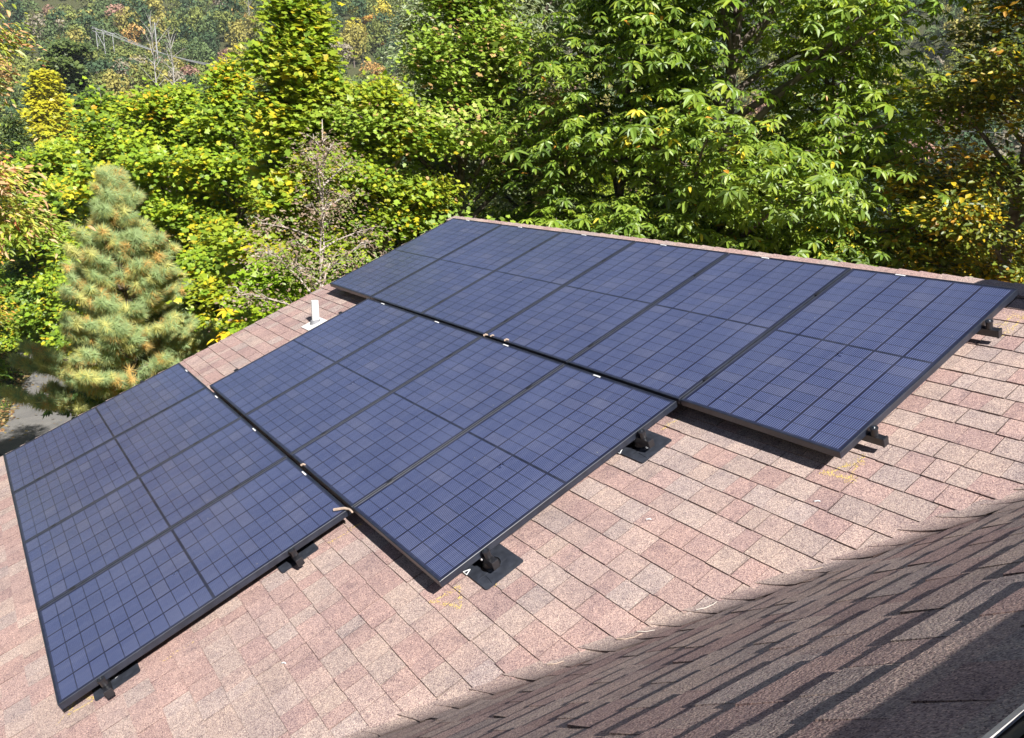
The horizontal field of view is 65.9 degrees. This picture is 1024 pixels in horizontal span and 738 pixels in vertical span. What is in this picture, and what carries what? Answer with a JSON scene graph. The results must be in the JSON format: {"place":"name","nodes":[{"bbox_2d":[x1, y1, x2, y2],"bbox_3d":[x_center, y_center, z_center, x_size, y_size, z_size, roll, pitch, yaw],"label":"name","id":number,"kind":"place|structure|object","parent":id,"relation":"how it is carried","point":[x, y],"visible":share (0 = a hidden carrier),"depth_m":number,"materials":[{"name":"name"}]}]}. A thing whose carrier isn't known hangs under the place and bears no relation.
{"place":"outdoors","nodes":[
{"label":"outdoors","id":0,"kind":"place"},
{"bbox_2d":[0,109,61,307],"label":"tree","id":1,"kind":"object","parent":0,"point":[12,126],"visible":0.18,"depth_m":30.44,"materials":[{"name":"green plant"}]},
{"bbox_2d":[0,333,76,456],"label":"driveway","id":2,"kind":"structure","parent":0,"point":[30,420],"depth_m":23.05,"materials":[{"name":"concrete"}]},
{"bbox_2d":[0,243,46,311],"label":"bush","id":3,"kind":"object","parent":2,"relation":"on","point":[5,259],"visible":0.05,"depth_m":33.20,"materials":[{"name":"green plant"}]},
{"bbox_2d":[0,269,56,345],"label":"bush","id":4,"kind":"object","parent":2,"relation":"on","point":[31,297],"visible":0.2,"depth_m":30.53,"materials":[{"name":"green plant"}]},
{"bbox_2d":[0,132,169,338],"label":"maple tree","id":5,"kind":"object","parent":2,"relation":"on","point":[52,158],"visible":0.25,"depth_m":29.29,"materials":[{"name":"green plant"}]},
{"bbox_2d":[0,0,1023,427],"bbox_3d":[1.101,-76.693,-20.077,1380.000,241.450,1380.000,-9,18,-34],"label":"ground","id":6,"kind":"structure","parent":0,"point":[360,62],"depth_m":298.47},
{"bbox_2d":[0,57,17,87],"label":"tree","id":7,"kind":"object","parent":6,"relation":"on","point":[4,66],"visible":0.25,"depth_m":230.52,"materials":[{"name":"orange plant"}]},
{"bbox_2d":[0,236,19,350],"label":"tree","id":8,"kind":"object","parent":6,"relation":"on","point":[3,315],"visible":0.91,"depth_m":23.07,"materials":[{"name":"green plant"}]},
{"bbox_2d":[0,284,23,386],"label":"bush","id":9,"kind":"object","parent":6,"relation":"on","point":[2,361],"visible":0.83,"depth_m":25.54,"materials":[{"name":"green plant"}]},
{"bbox_2d":[0,85,25,114],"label":"tree","id":10,"kind":"object","parent":6,"relation":"on","point":[13,95],"visible":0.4,"depth_m":199.38,"materials":[{"name":"green plant"}]},
{"bbox_2d":[0,269,35,354],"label":"bush","id":11,"kind":"object","parent":6,"relation":"on","point":[11,342],"visible":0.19,"depth_m":30.73,"materials":[{"name":"green plant"}]},
{"bbox_2d":[7,63,36,85],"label":"tree","id":12,"kind":"object","parent":6,"relation":"on","point":[19,77],"visible":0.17,"depth_m":214.86,"materials":[{"name":"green plant"}]},
{"bbox_2d":[0,349,46,440],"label":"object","id":13,"kind":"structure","parent":6,"relation":"on","point":[9,403],"depth_m":26.35,"materials":[{"name":"green plant"}]},
{"bbox_2d":[10,53,37,72],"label":"tree","id":14,"kind":"object","parent":6,"relation":"on","point":[22,63],"visible":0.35,"depth_m":236.60,"materials":[{"name":"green plant"}]},
{"bbox_2d":[0,0,95,264],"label":"sourwood tree","id":15,"kind":"object","parent":6,"relation":"on","point":[34,226],"visible":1,"depth_m":10.62,"materials":[{"name":"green plant"}]},
{"bbox_2d":[17,67,89,147],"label":"broadleaf tree","id":16,"kind":"object","parent":6,"relation":"on","point":[45,98],"visible":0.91,"depth_m":96.53,"materials":[{"name":"yellow plant"}]},
{"bbox_2d":[21,271,96,356],"bbox_3d":[-15.305,-1.882,29.591,4.492,3.791,3.421,1,15,1],"label":"bush","id":17,"kind":"object","parent":6,"relation":"on","point":[49,285],"visible":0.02,"depth_m":28.52,"materials":[{"name":"green plant"}]},
{"bbox_2d":[15,36,109,115],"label":"broadleaf tree","id":18,"kind":"object","parent":6,"relation":"on","point":[64,57],"visible":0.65,"depth_m":122.16,"materials":[{"name":"green plant"}]},
{"bbox_2d":[82,47,103,76],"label":"tree","id":19,"kind":"object","parent":6,"relation":"on","point":[93,57],"visible":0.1,"depth_m":223.57,"materials":[{"name":"green plant"}]},
{"bbox_2d":[42,342,145,419],"bbox_3d":[-9.372,0.916,18.536,2.906,3.831,3.350,-9,18,-34],"label":"rhododendron shrub","id":20,"kind":"object","parent":6,"relation":"on","point":[87,399],"visible":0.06,"depth_m":17.56,"materials":[{"name":"green plant"}]},
{"bbox_2d":[88,69,122,101],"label":"tree","id":21,"kind":"object","parent":6,"relation":"on","point":[99,79],"visible":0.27,"depth_m":199.93,"materials":[{"name":"green plant"}]},
{"bbox_2d":[88,57,134,98],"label":"tree","id":22,"kind":"object","parent":6,"relation":"on","point":[103,64],"visible":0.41,"depth_m":205.93,"materials":[{"name":"green plant"}]},
{"bbox_2d":[94,68,135,104],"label":"tree","id":23,"kind":"object","parent":6,"relation":"on","point":[115,82],"visible":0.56,"depth_m":199.61,"materials":[{"name":"yellow plant"}]},
{"bbox_2d":[24,76,206,356],"bbox_3d":[-11.200,-3.153,22.347,5.249,9.592,4.273,-9,18,-34],"label":"maple tree","id":24,"kind":"object","parent":6,"relation":"on","point":[97,104],"visible":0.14,"depth_m":21.01,"materials":[{"name":"green plant"}]},
{"bbox_2d":[0,162,231,415],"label":"pine tree","id":25,"kind":"object","parent":6,"relation":"on","point":[120,330],"visible":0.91,"depth_m":16.59,"materials":[{"name":"green plant"}]},
{"bbox_2d":[109,58,133,87],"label":"tree","id":26,"kind":"object","parent":6,"relation":"on","point":[121,71],"visible":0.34,"depth_m":212.16,"materials":[{"name":"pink plant"}]},
{"bbox_2d":[109,45,133,58],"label":"tree","id":27,"kind":"object","parent":6,"relation":"on","point":[119,50],"visible":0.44,"depth_m":269.89,"materials":[{"name":"green plant"}]},
{"bbox_2d":[23,77,257,347],"bbox_3d":[-9.020,-2.941,21.607,7.332,9.611,6.496,-9,18,-34],"label":"maple tree","id":28,"kind":"object","parent":6,"relation":"on","point":[158,107],"visible":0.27,"depth_m":19.64,"materials":[{"name":"green plant"}]},
{"bbox_2d":[130,48,151,60],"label":"tree","id":29,"kind":"object","parent":6,"relation":"on","point":[140,51],"visible":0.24,"depth_m":272.36,"materials":[{"name":"green plant"}]},
{"bbox_2d":[124,62,164,100],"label":"tree","id":30,"kind":"object","parent":6,"relation":"on","point":[142,68],"visible":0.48,"depth_m":208.26,"materials":[{"name":"green plant"}]},
{"bbox_2d":[133,12,169,84],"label":"dead tree","id":31,"kind":"object","parent":6,"relation":"on","point":[151,35],"visible":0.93,"depth_m":98.73,"materials":[{"name":"grey wood"}]},
{"bbox_2d":[132,62,177,93],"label":"tree","id":32,"kind":"object","parent":6,"relation":"on","point":[165,74],"visible":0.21,"depth_m":212.06,"materials":[{"name":"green plant"}]},
{"bbox_2d":[155,29,185,84],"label":"dead tree","id":33,"kind":"object","parent":6,"relation":"on","point":[171,61],"visible":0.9,"depth_m":108.49,"materials":[{"name":"grey wood"}]},
{"bbox_2d":[164,68,185,86],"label":"tree","id":34,"kind":"object","parent":6,"relation":"on","point":[177,74],"visible":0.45,"depth_m":231.52,"materials":[{"name":"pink plant"}]},
{"bbox_2d":[171,41,192,62],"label":"tree","id":35,"kind":"object","parent":6,"relation":"on","point":[176,49],"visible":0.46,"depth_m":279.72,"materials":[{"name":"green plant"}]},
{"bbox_2d":[184,40,216,68],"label":"tree","id":36,"kind":"object","parent":6,"relation":"on","point":[206,51],"visible":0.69,"depth_m":265.24,"materials":[{"name":"green plant"}]},
{"bbox_2d":[199,30,220,52],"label":"tree","id":37,"kind":"object","parent":6,"relation":"on","point":[210,36],"visible":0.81,"depth_m":278.93,"materials":[{"name":"green plant"}]},
{"bbox_2d":[207,307,245,344],"bbox_3d":[-4.795,1.407,14.015,1.761,5.166,1.806,1,15,1],"label":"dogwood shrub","id":38,"kind":"object","parent":6,"relation":"on","point":[226,334],"visible":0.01,"depth_m":13.19,"materials":[{"name":"yellow plant"}]},
{"bbox_2d":[151,53,313,338],"bbox_3d":[-6.744,-2.716,20.042,4.499,10.033,4.895,-9,18,-34],"label":"maple tree","id":39,"kind":"object","parent":6,"relation":"on","point":[224,160],"visible":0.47,"depth_m":18.95,"materials":[{"name":"green plant"}]},
{"bbox_2d":[221,42,246,63],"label":"tree","id":40,"kind":"object","parent":6,"relation":"on","point":[233,49],"visible":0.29,"depth_m":266.82,"materials":[{"name":"yellow plant"}]},
{"bbox_2d":[224,19,250,49],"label":"tree","id":41,"kind":"object","parent":6,"relation":"on","point":[237,29],"visible":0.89,"depth_m":278.28,"materials":[{"name":"yellow plant"}]},
{"bbox_2d":[242,14,268,40],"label":"tree","id":42,"kind":"object","parent":6,"relation":"on","point":[249,17],"visible":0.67,"depth_m":283.74,"materials":[{"name":"yellow plant"}]},
{"bbox_2d":[220,245,331,337],"bbox_3d":[-3.853,1.014,13.599,2.366,6.164,2.819,1,15,2],"label":"maple tree","id":43,"kind":"object","parent":6,"relation":"on","point":[254,276],"visible":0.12,"depth_m":12.72,"materials":[{"name":"green plant"}]},
{"bbox_2d":[165,0,401,335],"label":"maple tree","id":44,"kind":"object","parent":6,"relation":"on","point":[293,55],"visible":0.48,"depth_m":14.19,"materials":[{"name":"green plant"}]},
{"bbox_2d":[203,119,405,331],"bbox_3d":[-2.806,0.482,11.863,3.376,8.100,3.370,-9,18,-34],"label":"angelica tree","id":45,"kind":"object","parent":6,"relation":"on","point":[319,169],"visible":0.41,"depth_m":11.10,"materials":[{"name":"grey plant"}]},
{"bbox_2d":[330,1,347,27],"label":"tree","id":46,"kind":"object","parent":6,"relation":"on","point":[340,8],"visible":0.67,"depth_m":289.25,"materials":[{"name":"green plant"}]},
{"bbox_2d":[328,41,353,66],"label":"tree","id":47,"kind":"object","parent":6,"relation":"on","point":[344,47],"visible":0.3,"depth_m":268.81,"materials":[{"name":"beige plant"}]},
{"bbox_2d":[335,31,355,60],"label":"tree","id":48,"kind":"object","parent":6,"relation":"on","point":[348,39],"visible":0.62,"depth_m":276.07,"materials":[{"name":"yellow plant"}]},
{"bbox_2d":[343,17,365,47],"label":"tree","id":49,"kind":"object","parent":6,"relation":"on","point":[350,23],"visible":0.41,"depth_m":284.28,"materials":[{"name":"yellow plant"}]},
{"bbox_2d":[342,24,367,67],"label":"tree","id":50,"kind":"object","parent":6,"relation":"on","point":[353,30],"visible":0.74,"depth_m":278.15,"materials":[{"name":"yellow plant"}]},
{"bbox_2d":[276,67,469,294],"bbox_3d":[-2.330,-0.749,14.585,4.092,9.112,4.138,-9,18,-34],"label":"maple tree","id":51,"kind":"object","parent":6,"relation":"on","point":[378,91],"visible":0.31,"depth_m":13.71,"materials":[{"name":"green plant"}]},
{"bbox_2d":[358,61,387,78],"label":"tree","id":52,"kind":"object","parent":6,"relation":"on","point":[374,67],"visible":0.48,"depth_m":272.98,"materials":[{"name":"orange plant"}]},
{"bbox_2d":[364,19,391,51],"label":"tree","id":53,"kind":"object","parent":6,"relation":"on","point":[381,29],"visible":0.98,"depth_m":289.04,"materials":[{"name":"green plant"}]},
{"bbox_2d":[373,12,398,47],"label":"tree","id":54,"kind":"object","parent":6,"relation":"on","point":[381,17],"visible":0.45,"depth_m":296.49,"materials":[{"name":"green plant"}]},
{"bbox_2d":[373,45,399,76],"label":"tree","id":55,"kind":"object","parent":6,"relation":"on","point":[377,54],"visible":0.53,"depth_m":284.50,"materials":[{"name":"green plant"}]},
{"bbox_2d":[282,0,566,282],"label":"maple tree","id":56,"kind":"object","parent":6,"relation":"on","point":[446,65],"visible":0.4,"depth_m":13.97,"materials":[{"name":"green plant"}]},
{"bbox_2d":[371,0,482,254],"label":"silver leaved tree","id":57,"kind":"object","parent":6,"relation":"on","point":[408,25],"visible":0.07,"depth_m":18.68,"materials":[{"name":"green plant"}]},
{"bbox_2d":[0,216,1023,737],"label":"house","id":58,"kind":"structure","parent":6,"relation":"on","point":[898,612],"depth_m":3.50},
{"bbox_2d":[92,660,139,700],"bbox_3d":[-2.062,1.537,4.047,0.241,0.092,0.228,-33,30,-25],"label":"roof mount","id":59,"kind":"object","parent":58,"relation":"attached to","point":[125,674],"visible":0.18,"depth_m":4.02,"materials":[{"name":"metal"}]},
{"bbox_2d":[25,440,114,698],"bbox_3d":[-3.172,1.115,5.496,0.040,0.096,4.176,-33,30,-25],"label":"mounting rail","id":60,"kind":"object","parent":59,"relation":"attached to","point":[107,687],"visible":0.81,"depth_m":3.87,"materials":[{"name":"metal"}]},
{"bbox_2d":[3,363,206,493],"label":"solar panel","id":61,"kind":"object","parent":60,"relation":"attached to","point":[43,455],"visible":0.84,"depth_m":6.87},
{"bbox_2d":[12,387,240,543],"bbox_3d":[-2.989,0.688,6.135,1.656,0.040,0.990,-33,30,-25],"label":"solar panel","id":62,"kind":"object","parent":60,"relation":"attached to","point":[57,496],"visible":0.84,"depth_m":6.08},
{"bbox_2d":[22,417,286,610],"bbox_3d":[-2.416,0.901,5.344,1.656,0.040,0.990,-33,30,-25],"label":"solar panel","id":63,"kind":"object","parent":60,"relation":"attached to","point":[64,556],"visible":0.83,"depth_m":5.28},
{"bbox_2d":[37,457,350,709],"bbox_3d":[-1.841,1.118,4.555,1.656,0.040,0.990,-33,30,-25],"label":"solar panel","id":64,"kind":"object","parent":60,"relation":"attached to","point":[115,618],"visible":1,"depth_m":4.46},
{"bbox_2d":[276,541,318,572],"bbox_3d":[-1.260,1.012,4.488,0.241,0.092,0.228,-33,30,-25],"label":"roof mount","id":65,"kind":"object","parent":58,"relation":"attached to","point":[303,552],"visible":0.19,"depth_m":4.46,"materials":[{"name":"metal"}]},
{"bbox_2d":[139,380,304,566],"bbox_3d":[-2.358,0.584,5.943,0.040,0.096,4.176,-33,30,-25],"label":"mounting rail","id":66,"kind":"object","parent":65,"relation":"attached to","point":[296,557],"visible":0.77,"depth_m":4.32,"materials":[{"name":"metal"}]},
{"bbox_2d":[301,300,326,330],"bbox_3d":[-1.950,-0.530,7.761,0.195,0.275,0.200,-9,18,-34],"label":"vent pipe","id":67,"kind":"object","parent":58,"relation":"on","point":[316,320],"visible":0.89,"depth_m":7.76,"materials":[{"name":"white plastic"}]},
{"bbox_2d":[463,543,522,589],"bbox_3d":[-0.110,0.931,3.865,0.241,0.092,0.228,-33,30,-25],"label":"roof mount","id":68,"kind":"object","parent":58,"relation":"attached to","point":[484,575],"visible":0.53,"depth_m":3.86,"materials":[{"name":"metal"}]},
{"bbox_2d":[234,368,499,570],"bbox_3d":[-1.282,0.471,5.428,0.040,0.096,4.176,-33,30,-25],"label":"mounting rail","id":69,"kind":"object","parent":68,"relation":"attached to","point":[490,560],"visible":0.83,"depth_m":3.80,"materials":[{"name":"metal"}]},
{"bbox_2d":[209,298,417,418],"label":"solar panel","id":70,"kind":"object","parent":69,"relation":"attached to","point":[258,382],"visible":0.89,"depth_m":6.78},
{"bbox_2d":[245,315,481,457],"bbox_3d":[-1.140,0.069,6.045,1.656,0.040,0.990,-33,30,-25],"label":"solar panel","id":71,"kind":"object","parent":69,"relation":"attached to","point":[300,415],"visible":0.86,"depth_m":5.99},
{"bbox_2d":[291,336,563,510],"bbox_3d":[-0.565,0.284,5.255,1.656,0.040,0.990,-33,30,-25],"label":"solar panel","id":72,"kind":"object","parent":69,"relation":"attached to","point":[356,459],"visible":0.84,"depth_m":5.19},
{"bbox_2d":[353,364,677,586],"bbox_3d":[0.009,0.500,4.466,1.656,0.040,0.990,-33,30,-25],"label":"solar panel","id":73,"kind":"object","parent":69,"relation":"attached to","point":[444,515],"visible":1,"depth_m":4.37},
{"bbox_2d":[618,430,671,462],"bbox_3d":[0.708,0.385,4.336,0.241,0.092,0.228,-33,30,-25],"label":"roof mount","id":74,"kind":"object","parent":58,"relation":"on","point":[638,452],"visible":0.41,"depth_m":4.32,"materials":[{"name":"metal"}]},
{"bbox_2d":[338,311,654,448],"bbox_3d":[-0.456,-0.068,5.882,0.040,0.096,4.176,-33,30,-25],"label":"mounting rail","id":75,"kind":"object","parent":74,"relation":"attached to","point":[643,439],"visible":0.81,"depth_m":4.26,"materials":[{"name":"metal"}]},
{"bbox_3d":[1.495,0.246,4.066,0.241,0.092,0.228,-33,30,-25],"label":"roof mount","id":76,"kind":"object","parent":58,"relation":"attached to","visible":0},
{"bbox_2d":[345,273,888,447],"bbox_3d":[-0.034,-0.344,6.113,0.040,0.096,6.176,-33,30,-25],"label":"mounting rail","id":77,"kind":"object","parent":76,"relation":"attached to","point":[873,436],"visible":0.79,"depth_m":3.71,"materials":[{"name":"metal"}]},
{"bbox_2d":[329,218,501,298],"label":"solar panel","id":78,"kind":"object","parent":77,"relation":"attached to","point":[384,271],"visible":0.84,"depth_m":8.27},
{"bbox_2d":[421,232,634,336],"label":"solar panel","id":79,"kind":"object","parent":77,"relation":"attached to","point":[497,297],"visible":0.79,"depth_m":6.69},
{"bbox_2d":[485,241,728,364],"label":"solar panel","id":80,"kind":"object","parent":77,"relation":"attached to","point":[568,322],"visible":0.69,"depth_m":5.89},
{"bbox_2d":[568,253,850,403],"bbox_3d":[1.284,-0.335,5.165,1.656,0.040,0.990,-33,30,-25],"label":"solar panel","id":81,"kind":"object","parent":77,"relation":"attached to","point":[678,344],"visible":0.84,"depth_m":5.09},
{"bbox_2d":[681,268,1017,458],"bbox_3d":[1.859,-0.118,4.376,1.656,0.040,0.990,-33,30,-25],"label":"solar panel","id":82,"kind":"object","parent":77,"relation":"attached to","point":[839,367],"visible":1,"depth_m":4.28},
{"bbox_3d":[2.278,-0.290,4.540,0.241,0.092,0.228,-33,30,-25],"label":"roof mount","id":83,"kind":"object","parent":58,"relation":"attached to","visible":0},
{"bbox_2d":[425,231,1001,338],"bbox_3d":[0.772,-0.871,6.556,0.040,0.096,6.176,-33,30,-25],"label":"mounting rail","id":84,"kind":"object","parent":83,"relation":"attached to","point":[988,329],"visible":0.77,"depth_m":4.15,"materials":[{"name":"metal"}]},
{"bbox_2d":[371,224,560,315],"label":"solar panel","id":85,"kind":"object","parent":84,"relation":"attached to","point":[419,292],"visible":0.77,"depth_m":7.49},
{"bbox_2d":[0,0,1023,235],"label":"wood","id":86,"kind":"object","parent":6,"relation":"on","point":[189,26],"visible":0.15,"depth_m":297.44,"materials":[{"name":"green plant"}]},
{"bbox_2d":[416,0,632,223],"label":"silver leaved tree","id":87,"kind":"object","parent":6,"relation":"on","point":[531,7],"visible":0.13,"depth_m":15.82,"materials":[{"name":"green plant"}]},
{"bbox_2d":[518,79,593,224],"bbox_3d":[0.786,-0.692,14.872,2.452,8.937,2.259,-9,18,-34],"label":"sourwood tree","id":88,"kind":"object","parent":6,"relation":"on","point":[546,122],"visible":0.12,"depth_m":13.93,"materials":[{"name":"green plant"}]},
{"bbox_2d":[517,197,594,231],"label":"chestnut sapling","id":89,"kind":"object","parent":6,"relation":"on","point":[553,223],"depth_m":12.88,"materials":[{"name":"green plant"}]},
{"bbox_2d":[588,160,627,228],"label":"maple tree","id":90,"kind":"object","parent":6,"relation":"on","point":[599,185],"visible":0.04,"depth_m":47.12,"materials":[{"name":"green plant"}]},
{"bbox_2d":[589,122,662,227],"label":"chestnut tree","id":91,"kind":"object","parent":6,"relation":"on","point":[625,192],"visible":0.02,"depth_m":35.28,"materials":[{"name":"green plant"}]},
{"bbox_2d":[564,176,696,242],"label":"chestnut sapling","id":92,"kind":"object","parent":6,"relation":"on","point":[624,221],"visible":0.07,"depth_m":12.35,"materials":[{"name":"green plant"}]},
{"bbox_2d":[478,0,795,245],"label":"chestnut tree","id":93,"kind":"object","parent":6,"relation":"on","point":[619,9],"visible":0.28,"depth_m":12.71,"materials":[{"name":"green plant"}]},
{"bbox_2d":[620,197,756,248],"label":"chestnut sapling","id":94,"kind":"object","parent":6,"relation":"on","point":[680,231],"visible":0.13,"depth_m":12.31,"materials":[{"name":"green plant"}]},
{"bbox_2d":[481,0,1001,266],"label":"chestnut tree","id":95,"kind":"object","parent":6,"relation":"on","point":[726,143],"visible":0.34,"depth_m":12.17,"materials":[{"name":"green plant"}]},
{"bbox_2d":[679,175,828,257],"bbox_3d":[3.904,0.448,13.741,3.275,7.385,4.278,-9,18,-34],"label":"chestnut sapling","id":96,"kind":"object","parent":6,"relation":"on","point":[767,233],"visible":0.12,"depth_m":12.87,"materials":[{"name":"green plant"}]},
{"bbox_2d":[736,216,883,263],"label":"chestnut sapling","id":97,"kind":"object","parent":6,"relation":"on","point":[843,249],"visible":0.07,"depth_m":12.72,"materials":[{"name":"green plant"}]},
{"bbox_2d":[682,0,982,273],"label":"chestnut tree","id":98,"kind":"object","parent":6,"relation":"on","point":[829,89],"visible":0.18,"depth_m":12.99,"materials":[{"name":"green plant"}]},
{"bbox_2d":[829,232,924,270],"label":"chestnut sapling","id":99,"kind":"object","parent":6,"relation":"on","point":[890,254],"visible":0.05,"depth_m":12.62,"materials":[{"name":"green plant"}]},
{"bbox_2d":[900,64,941,91],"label":"tree","id":100,"kind":"object","parent":6,"relation":"on","point":[930,70],"visible":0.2,"depth_m":218.23,"materials":[{"name":"green plant"}]},
{"bbox_2d":[835,163,1023,279],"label":"beech tree","id":101,"kind":"object","parent":6,"relation":"on","point":[941,243],"visible":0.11,"depth_m":12.72,"materials":[{"name":"green plant"}]},
{"bbox_2d":[849,0,1023,283],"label":"beech tree","id":102,"kind":"object","parent":6,"relation":"on","point":[1005,87],"visible":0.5,"depth_m":11.33,"materials":[{"name":"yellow plant"}]},
{"bbox_2d":[943,48,968,68],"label":"tree","id":103,"kind":"object","parent":6,"relation":"on","point":[950,61],"visible":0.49,"depth_m":267.94,"materials":[{"name":"green plant"}]},
{"bbox_2d":[950,118,997,155],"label":"tree","id":104,"kind":"object","parent":6,"relation":"on","point":[972,138],"visible":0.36,"depth_m":192.02,"materials":[{"name":"green plant"}]},
{"bbox_2d":[965,155,1023,263],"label":"maple tree","id":105,"kind":"object","parent":6,"relation":"on","point":[1005,157],"visible":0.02,"depth_m":38.63,"materials":[{"name":"green plant"}]},
{"bbox_2d":[975,159,1023,271],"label":"tree","id":106,"kind":"object","parent":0,"point":[1005,205],"visible":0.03,"depth_m":21.88,"materials":[{"name":"green plant"}]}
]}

